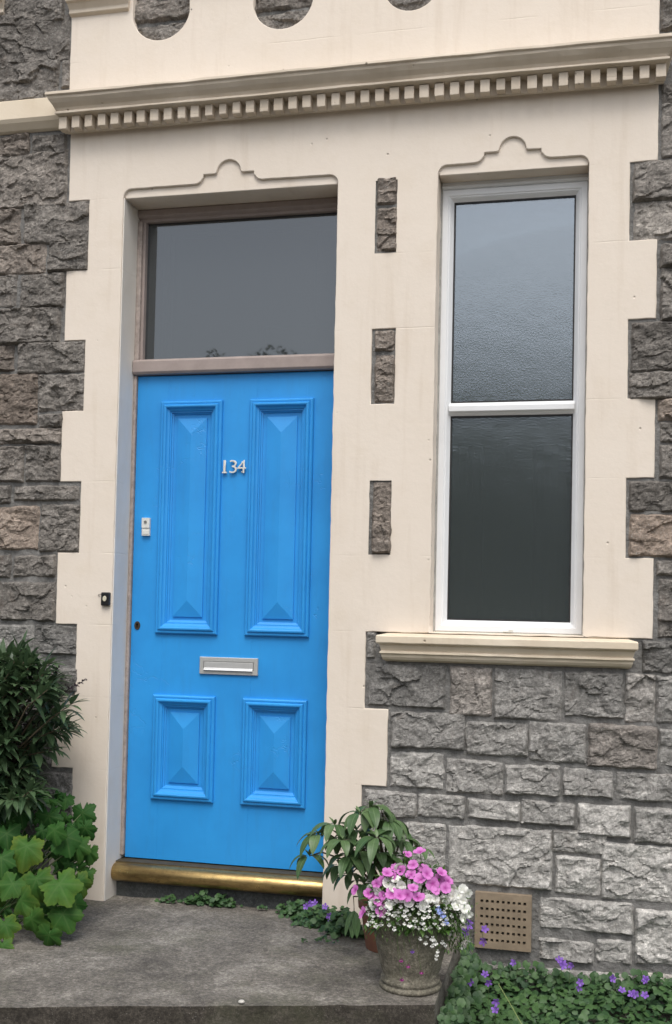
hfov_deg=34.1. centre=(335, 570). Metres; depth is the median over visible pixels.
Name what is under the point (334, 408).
stone house
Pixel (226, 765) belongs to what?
door
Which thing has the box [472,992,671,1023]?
ground
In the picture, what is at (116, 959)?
doorstep
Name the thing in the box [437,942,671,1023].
ground cover
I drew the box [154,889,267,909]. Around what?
weed patch
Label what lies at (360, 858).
potted shrub
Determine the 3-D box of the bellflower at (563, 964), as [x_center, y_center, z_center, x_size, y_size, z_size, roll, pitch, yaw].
[0.822,1.450,3.987,0.040,0.092,0.036,2,-2,-19]
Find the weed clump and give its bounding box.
[275,899,364,942]
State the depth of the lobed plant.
4.10 m
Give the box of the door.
[125,371,333,871]
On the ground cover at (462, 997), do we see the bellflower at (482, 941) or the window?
the bellflower at (482, 941)
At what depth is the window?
4.33 m
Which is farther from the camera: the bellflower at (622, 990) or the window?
the window
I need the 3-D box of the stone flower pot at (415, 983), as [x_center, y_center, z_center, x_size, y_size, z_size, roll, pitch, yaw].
[0.244,1.219,3.571,0.292,0.266,0.292,1,-2,13]
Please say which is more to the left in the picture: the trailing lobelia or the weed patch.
the weed patch
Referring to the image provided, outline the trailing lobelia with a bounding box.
[365,882,476,981]
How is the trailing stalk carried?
on the ground cover at (462, 997)
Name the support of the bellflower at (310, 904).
on the weed clump
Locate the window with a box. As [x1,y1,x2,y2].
[433,172,588,634]
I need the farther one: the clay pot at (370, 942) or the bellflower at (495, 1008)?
the clay pot at (370, 942)
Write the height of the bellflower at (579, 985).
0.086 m
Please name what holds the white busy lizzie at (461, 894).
in the stone flower pot at (415, 983)
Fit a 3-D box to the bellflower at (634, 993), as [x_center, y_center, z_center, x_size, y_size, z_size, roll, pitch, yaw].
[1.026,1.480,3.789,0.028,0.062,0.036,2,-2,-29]
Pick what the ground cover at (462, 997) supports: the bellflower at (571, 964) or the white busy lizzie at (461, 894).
the bellflower at (571, 964)
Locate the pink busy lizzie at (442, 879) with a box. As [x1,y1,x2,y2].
[351,847,470,936]
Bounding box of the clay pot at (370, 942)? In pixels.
[358,897,377,952]
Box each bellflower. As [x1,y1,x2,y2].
[303,899,327,913]
[462,920,486,946]
[467,970,491,1001]
[481,925,488,946]
[491,999,499,1020]
[510,959,517,975]
[555,956,567,980]
[568,962,573,981]
[576,978,583,998]
[609,974,615,988]
[618,986,625,1007]
[627,990,638,1002]
[641,975,649,994]
[641,991,648,1009]
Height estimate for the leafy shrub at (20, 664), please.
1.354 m
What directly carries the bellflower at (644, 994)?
on the ground cover at (462, 997)
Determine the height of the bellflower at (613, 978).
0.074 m
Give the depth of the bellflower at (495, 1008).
3.62 m
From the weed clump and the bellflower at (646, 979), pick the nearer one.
the bellflower at (646, 979)
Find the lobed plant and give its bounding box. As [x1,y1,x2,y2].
[0,784,98,948]
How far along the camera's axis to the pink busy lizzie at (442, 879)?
3.46 m
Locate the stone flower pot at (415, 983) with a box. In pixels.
[367,896,455,996]
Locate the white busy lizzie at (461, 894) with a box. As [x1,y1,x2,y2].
[367,863,473,922]
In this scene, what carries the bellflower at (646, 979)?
on the ground cover at (462, 997)
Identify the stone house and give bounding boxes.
[0,0,671,1008]
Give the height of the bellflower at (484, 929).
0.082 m
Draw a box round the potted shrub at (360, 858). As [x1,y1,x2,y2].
[289,800,434,937]
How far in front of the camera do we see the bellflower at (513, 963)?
4.04 m
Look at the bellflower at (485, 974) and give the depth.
3.75 m
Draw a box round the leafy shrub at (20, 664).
[0,629,87,832]
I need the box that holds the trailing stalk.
[498,984,521,1023]
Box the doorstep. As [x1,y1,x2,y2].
[0,895,460,1023]

